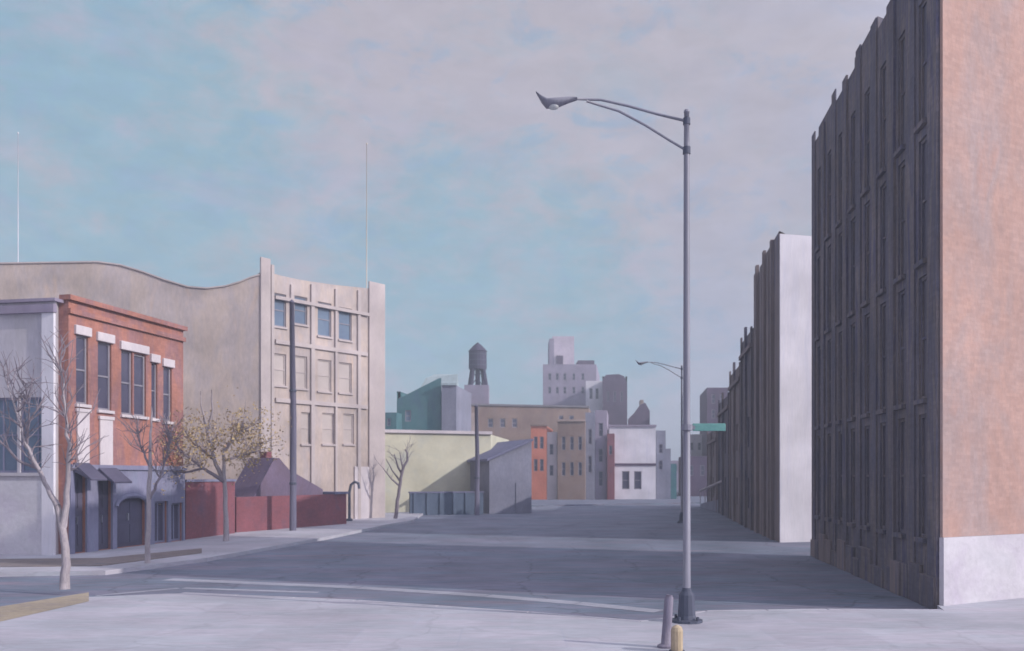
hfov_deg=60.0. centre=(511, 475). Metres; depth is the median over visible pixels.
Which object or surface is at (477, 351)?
water tower
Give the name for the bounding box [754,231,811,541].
white end building
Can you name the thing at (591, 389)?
window
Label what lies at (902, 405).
window
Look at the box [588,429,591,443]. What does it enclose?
window
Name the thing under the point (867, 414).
window
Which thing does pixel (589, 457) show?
window
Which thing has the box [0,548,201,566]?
planting strip
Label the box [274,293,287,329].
window
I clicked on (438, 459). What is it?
yellow building
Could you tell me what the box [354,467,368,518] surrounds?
doorway
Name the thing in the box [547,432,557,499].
row house
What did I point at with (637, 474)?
window
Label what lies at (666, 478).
stepped building
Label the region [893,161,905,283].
window
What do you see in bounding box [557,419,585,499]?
row house
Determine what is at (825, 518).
window
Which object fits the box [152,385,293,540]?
ochre tree
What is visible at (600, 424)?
window
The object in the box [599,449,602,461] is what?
window
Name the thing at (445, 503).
fence
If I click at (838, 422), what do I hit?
window
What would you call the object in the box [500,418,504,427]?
window
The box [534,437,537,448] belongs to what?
window
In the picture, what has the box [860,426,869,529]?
window
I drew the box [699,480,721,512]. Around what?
canopy
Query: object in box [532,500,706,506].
sidewalk
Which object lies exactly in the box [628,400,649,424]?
house
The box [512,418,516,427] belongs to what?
window
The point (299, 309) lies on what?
window
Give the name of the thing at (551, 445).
window
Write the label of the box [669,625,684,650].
marker post
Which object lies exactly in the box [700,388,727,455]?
plum tower
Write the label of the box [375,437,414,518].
sapling
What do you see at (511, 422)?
brown building
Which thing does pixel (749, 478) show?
window
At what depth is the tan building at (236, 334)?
46.81 m
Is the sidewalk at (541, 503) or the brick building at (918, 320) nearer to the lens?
the brick building at (918, 320)
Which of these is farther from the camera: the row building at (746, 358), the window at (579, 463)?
the window at (579, 463)
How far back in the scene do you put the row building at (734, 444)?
50.37 m
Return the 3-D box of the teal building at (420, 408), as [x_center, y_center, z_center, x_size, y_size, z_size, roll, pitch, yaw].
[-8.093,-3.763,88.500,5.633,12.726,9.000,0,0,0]
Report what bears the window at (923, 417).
in the brick building at (918, 320)
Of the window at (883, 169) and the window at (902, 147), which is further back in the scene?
the window at (883, 169)
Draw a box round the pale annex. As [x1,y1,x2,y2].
[441,383,470,430]
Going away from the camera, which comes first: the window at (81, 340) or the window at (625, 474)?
the window at (81, 340)
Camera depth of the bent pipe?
48.54 m
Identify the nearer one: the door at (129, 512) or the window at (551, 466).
the door at (129, 512)
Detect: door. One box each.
[75,473,81,551]
[98,480,107,549]
[117,498,141,546]
[516,483,528,512]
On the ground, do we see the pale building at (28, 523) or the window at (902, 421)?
the pale building at (28, 523)
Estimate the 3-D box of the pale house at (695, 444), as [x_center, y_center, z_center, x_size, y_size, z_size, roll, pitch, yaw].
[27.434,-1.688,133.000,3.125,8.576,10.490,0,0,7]
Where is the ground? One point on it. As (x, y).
(627, 555)
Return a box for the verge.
[0,592,88,620]
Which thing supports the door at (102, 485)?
in the orange brick building at (126, 362)
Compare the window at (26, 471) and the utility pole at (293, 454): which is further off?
the utility pole at (293, 454)
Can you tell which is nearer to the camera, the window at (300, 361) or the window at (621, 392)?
the window at (300, 361)
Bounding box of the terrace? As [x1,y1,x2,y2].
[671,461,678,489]
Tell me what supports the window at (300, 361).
in the tan building at (236, 334)
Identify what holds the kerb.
on the ground
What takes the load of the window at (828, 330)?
in the brick building at (918, 320)
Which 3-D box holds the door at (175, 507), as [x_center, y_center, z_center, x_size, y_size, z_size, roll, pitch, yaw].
[-12.826,1.742,33.538,0.090,1.436,0.763,0,0,13]
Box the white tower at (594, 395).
[586,381,601,411]
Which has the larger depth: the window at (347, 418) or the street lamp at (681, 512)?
the window at (347, 418)
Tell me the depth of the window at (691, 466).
112.11 m
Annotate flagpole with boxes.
[366,143,366,287]
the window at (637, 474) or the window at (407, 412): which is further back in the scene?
the window at (637, 474)
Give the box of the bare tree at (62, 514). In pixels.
[0,327,108,589]
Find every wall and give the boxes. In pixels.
[185,479,235,539]
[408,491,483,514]
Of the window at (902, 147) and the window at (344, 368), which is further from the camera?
the window at (344, 368)
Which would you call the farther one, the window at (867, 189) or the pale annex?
the pale annex
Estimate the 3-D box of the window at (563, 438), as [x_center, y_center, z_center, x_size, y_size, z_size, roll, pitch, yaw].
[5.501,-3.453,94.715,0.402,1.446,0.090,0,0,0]
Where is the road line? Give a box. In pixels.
[96,578,660,612]
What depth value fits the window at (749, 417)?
44.02 m
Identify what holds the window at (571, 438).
in the row house at (571, 459)
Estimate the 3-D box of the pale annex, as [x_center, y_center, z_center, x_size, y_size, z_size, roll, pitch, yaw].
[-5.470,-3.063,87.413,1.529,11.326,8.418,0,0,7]
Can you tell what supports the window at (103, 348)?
in the orange brick building at (126, 362)
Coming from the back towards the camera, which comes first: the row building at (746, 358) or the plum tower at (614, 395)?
the plum tower at (614, 395)
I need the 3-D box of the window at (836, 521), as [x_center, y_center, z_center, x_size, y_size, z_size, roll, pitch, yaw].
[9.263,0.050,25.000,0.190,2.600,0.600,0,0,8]
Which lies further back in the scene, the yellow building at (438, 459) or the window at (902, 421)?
the yellow building at (438, 459)
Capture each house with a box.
[530,424,552,499]
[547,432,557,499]
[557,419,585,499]
[585,412,594,499]
[595,410,607,499]
[607,434,614,499]
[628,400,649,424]
[690,434,701,455]
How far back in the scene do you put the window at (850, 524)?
23.76 m
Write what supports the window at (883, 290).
in the brick building at (918, 320)
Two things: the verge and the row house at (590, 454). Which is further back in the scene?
the row house at (590, 454)
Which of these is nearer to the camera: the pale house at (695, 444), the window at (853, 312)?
the window at (853, 312)
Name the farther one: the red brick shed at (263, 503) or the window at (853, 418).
the red brick shed at (263, 503)
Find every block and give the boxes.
[608,425,656,498]
[679,456,706,495]
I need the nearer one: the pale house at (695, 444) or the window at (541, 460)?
the window at (541, 460)
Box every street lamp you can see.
[536,91,702,623]
[636,361,682,522]
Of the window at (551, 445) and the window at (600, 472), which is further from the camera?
the window at (600, 472)
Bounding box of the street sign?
[681,423,725,430]
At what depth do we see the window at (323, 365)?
49.40 m
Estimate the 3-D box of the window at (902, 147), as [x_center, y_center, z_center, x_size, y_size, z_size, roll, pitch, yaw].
[8.537,-8.350,19.396,0.220,2.600,0.600,0,0,8]
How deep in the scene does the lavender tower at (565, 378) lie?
150.00 m
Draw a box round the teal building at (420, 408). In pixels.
[397,374,458,429]
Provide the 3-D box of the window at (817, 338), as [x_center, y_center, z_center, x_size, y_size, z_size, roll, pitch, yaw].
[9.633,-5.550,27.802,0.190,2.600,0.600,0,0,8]
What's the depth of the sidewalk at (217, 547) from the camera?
30.64 m
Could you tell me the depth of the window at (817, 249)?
27.97 m
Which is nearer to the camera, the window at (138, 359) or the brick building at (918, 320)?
the brick building at (918, 320)
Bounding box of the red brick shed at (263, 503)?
[235,452,348,531]
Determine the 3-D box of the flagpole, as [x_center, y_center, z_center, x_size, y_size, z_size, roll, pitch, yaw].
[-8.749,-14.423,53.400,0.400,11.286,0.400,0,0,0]
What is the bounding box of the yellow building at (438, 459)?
[385,429,508,512]
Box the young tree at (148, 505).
[114,406,186,562]
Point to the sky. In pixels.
(186, 142)
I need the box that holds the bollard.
[657,594,672,648]
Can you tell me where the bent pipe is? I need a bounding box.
[346,481,359,520]
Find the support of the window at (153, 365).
in the orange brick building at (126, 362)
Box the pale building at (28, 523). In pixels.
[0,297,63,554]
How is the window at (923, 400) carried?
in the brick building at (918, 320)
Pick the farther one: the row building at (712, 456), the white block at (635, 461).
the white block at (635, 461)
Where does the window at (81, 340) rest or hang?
in the orange brick building at (126, 362)
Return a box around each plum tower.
[602,374,626,433]
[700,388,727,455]
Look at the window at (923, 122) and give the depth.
18.12 m
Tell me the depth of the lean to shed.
61.17 m
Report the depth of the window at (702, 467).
112.08 m
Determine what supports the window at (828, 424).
in the brick building at (918, 320)
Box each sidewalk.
[0,512,422,576]
[0,593,1023,650]
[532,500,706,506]
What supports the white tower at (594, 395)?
on the ground
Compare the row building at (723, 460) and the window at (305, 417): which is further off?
the row building at (723, 460)
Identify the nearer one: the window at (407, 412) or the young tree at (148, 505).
the young tree at (148, 505)
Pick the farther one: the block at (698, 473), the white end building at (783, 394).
the block at (698, 473)
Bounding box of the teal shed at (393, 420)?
[385,412,401,429]
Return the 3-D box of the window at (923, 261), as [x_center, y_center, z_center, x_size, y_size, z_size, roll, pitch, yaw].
[8.352,-5.550,17.995,0.220,2.600,0.600,0,0,8]
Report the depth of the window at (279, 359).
47.09 m
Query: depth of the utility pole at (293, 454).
40.09 m
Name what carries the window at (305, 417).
in the tan building at (236, 334)
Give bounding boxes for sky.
[0,0,889,460]
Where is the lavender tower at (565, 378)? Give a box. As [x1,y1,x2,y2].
[543,336,599,405]
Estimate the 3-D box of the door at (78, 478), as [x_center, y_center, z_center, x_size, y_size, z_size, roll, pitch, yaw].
[-13.984,1.182,28.485,0.110,2.557,0.550,0,0,13]
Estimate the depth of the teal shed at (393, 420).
82.00 m
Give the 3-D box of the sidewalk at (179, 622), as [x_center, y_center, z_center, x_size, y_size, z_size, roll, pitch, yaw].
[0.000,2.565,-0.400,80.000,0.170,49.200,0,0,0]
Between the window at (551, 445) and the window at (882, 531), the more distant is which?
the window at (551, 445)
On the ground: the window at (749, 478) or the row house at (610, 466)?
the row house at (610, 466)
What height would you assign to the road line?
0.001 m
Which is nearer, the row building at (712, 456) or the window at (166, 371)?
the window at (166, 371)
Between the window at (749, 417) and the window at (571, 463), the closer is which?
the window at (749, 417)
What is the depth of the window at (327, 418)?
49.61 m
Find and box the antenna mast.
[17,132,18,261]
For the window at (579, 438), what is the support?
in the row house at (571, 459)
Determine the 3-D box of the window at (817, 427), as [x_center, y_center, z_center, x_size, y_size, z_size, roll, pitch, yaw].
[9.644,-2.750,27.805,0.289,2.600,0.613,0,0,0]
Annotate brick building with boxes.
[58,294,187,553]
[810,0,1023,608]
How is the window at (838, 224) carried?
in the brick building at (918, 320)
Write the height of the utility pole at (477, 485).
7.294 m
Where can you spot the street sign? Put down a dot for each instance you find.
(707, 427)
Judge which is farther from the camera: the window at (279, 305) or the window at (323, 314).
the window at (323, 314)
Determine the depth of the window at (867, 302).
22.36 m
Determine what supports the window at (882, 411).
in the brick building at (918, 320)
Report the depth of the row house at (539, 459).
95.00 m
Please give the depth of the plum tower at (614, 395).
134.00 m
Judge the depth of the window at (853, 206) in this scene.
23.76 m
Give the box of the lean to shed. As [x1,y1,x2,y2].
[467,439,532,513]
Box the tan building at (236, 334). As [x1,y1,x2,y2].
[0,257,384,518]
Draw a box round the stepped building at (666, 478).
[656,431,676,498]
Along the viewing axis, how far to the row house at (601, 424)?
96.60 m
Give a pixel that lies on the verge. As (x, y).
(7, 612)
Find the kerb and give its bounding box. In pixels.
[184,592,940,621]
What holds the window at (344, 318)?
in the tan building at (236, 334)
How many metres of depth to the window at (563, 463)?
94.70 m
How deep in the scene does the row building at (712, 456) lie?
67.79 m
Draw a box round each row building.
[706,431,717,511]
[717,392,728,517]
[728,362,739,523]
[739,326,753,530]
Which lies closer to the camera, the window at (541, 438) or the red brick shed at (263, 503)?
the red brick shed at (263, 503)
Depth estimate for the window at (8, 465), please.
28.12 m
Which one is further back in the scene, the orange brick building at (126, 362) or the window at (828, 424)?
the orange brick building at (126, 362)
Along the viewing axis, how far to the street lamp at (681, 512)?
48.95 m
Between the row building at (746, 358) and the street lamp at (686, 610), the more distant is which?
the row building at (746, 358)
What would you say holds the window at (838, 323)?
in the brick building at (918, 320)
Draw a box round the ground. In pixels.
[0,490,928,619]
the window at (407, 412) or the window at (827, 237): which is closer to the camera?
the window at (827, 237)
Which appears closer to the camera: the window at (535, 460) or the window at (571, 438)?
the window at (571, 438)
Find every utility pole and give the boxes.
[289,299,296,530]
[474,404,479,514]
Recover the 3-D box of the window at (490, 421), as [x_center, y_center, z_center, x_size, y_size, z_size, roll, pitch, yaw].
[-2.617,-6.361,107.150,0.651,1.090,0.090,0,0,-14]
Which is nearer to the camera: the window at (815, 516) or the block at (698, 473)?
the window at (815, 516)
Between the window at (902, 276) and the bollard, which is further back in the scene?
the window at (902, 276)
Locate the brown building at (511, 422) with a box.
[471,404,590,440]
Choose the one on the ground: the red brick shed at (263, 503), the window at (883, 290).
the red brick shed at (263, 503)
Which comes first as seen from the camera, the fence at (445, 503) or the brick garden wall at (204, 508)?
the brick garden wall at (204, 508)
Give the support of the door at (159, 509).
in the orange brick building at (126, 362)
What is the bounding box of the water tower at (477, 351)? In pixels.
[464,342,488,403]
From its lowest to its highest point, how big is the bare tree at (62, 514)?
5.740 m
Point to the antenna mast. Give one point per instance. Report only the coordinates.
(18, 232)
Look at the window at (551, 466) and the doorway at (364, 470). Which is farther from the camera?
the window at (551, 466)
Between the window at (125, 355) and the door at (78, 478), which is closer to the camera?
the door at (78, 478)
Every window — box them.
[0,398,16,475]
[16,397,41,475]
[75,335,91,407]
[97,342,114,413]
[120,350,135,417]
[134,354,148,419]
[151,363,160,421]
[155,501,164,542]
[162,367,174,424]
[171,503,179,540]
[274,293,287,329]
[274,353,287,387]
[294,296,308,326]
[295,356,308,390]
[300,412,310,445]
[317,302,332,338]
[317,359,332,393]
[321,413,334,445]
[338,307,352,342]
[338,362,352,394]
[343,414,355,445]
[405,410,410,421]
[488,418,492,427]
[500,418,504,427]
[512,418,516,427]
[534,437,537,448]
[534,459,537,470]
[540,437,543,448]
[540,459,543,470]
[550,444,552,454]
[550,465,552,475]
[562,437,564,449]
[562,462,564,475]
[570,437,573,449]
[570,462,573,475]
[578,437,581,449]
[578,462,581,475]
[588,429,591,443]
[588,456,591,472]
[590,388,592,398]
[596,388,598,398]
[599,423,602,436]
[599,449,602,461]
[599,471,602,485]
[620,391,622,401]
[622,471,628,488]
[634,471,640,488]
[690,465,692,475]
[700,465,704,475]
[749,417,749,446]
[749,478,749,507]
[814,169,819,252]
[814,258,819,341]
[814,347,819,429]
[814,436,819,518]
[824,152,830,241]
[824,246,830,334]
[824,340,830,427]
[824,434,830,521]
[835,134,841,228]
[835,233,841,326]
[835,332,841,424]
[835,431,841,523]
[847,113,855,213]
[847,218,855,317]
[847,324,855,421]
[847,429,855,526]
[860,89,869,197]
[860,201,869,307]
[860,313,869,418]
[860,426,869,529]
[876,63,885,178]
[876,183,885,296]
[876,303,885,414]
[876,422,885,533]
[893,33,905,157]
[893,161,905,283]
[893,290,905,409]
[893,418,905,537]
[913,0,926,133]
[913,136,926,269]
[913,275,926,404]
[913,414,926,542]
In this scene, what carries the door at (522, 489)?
in the lean to shed

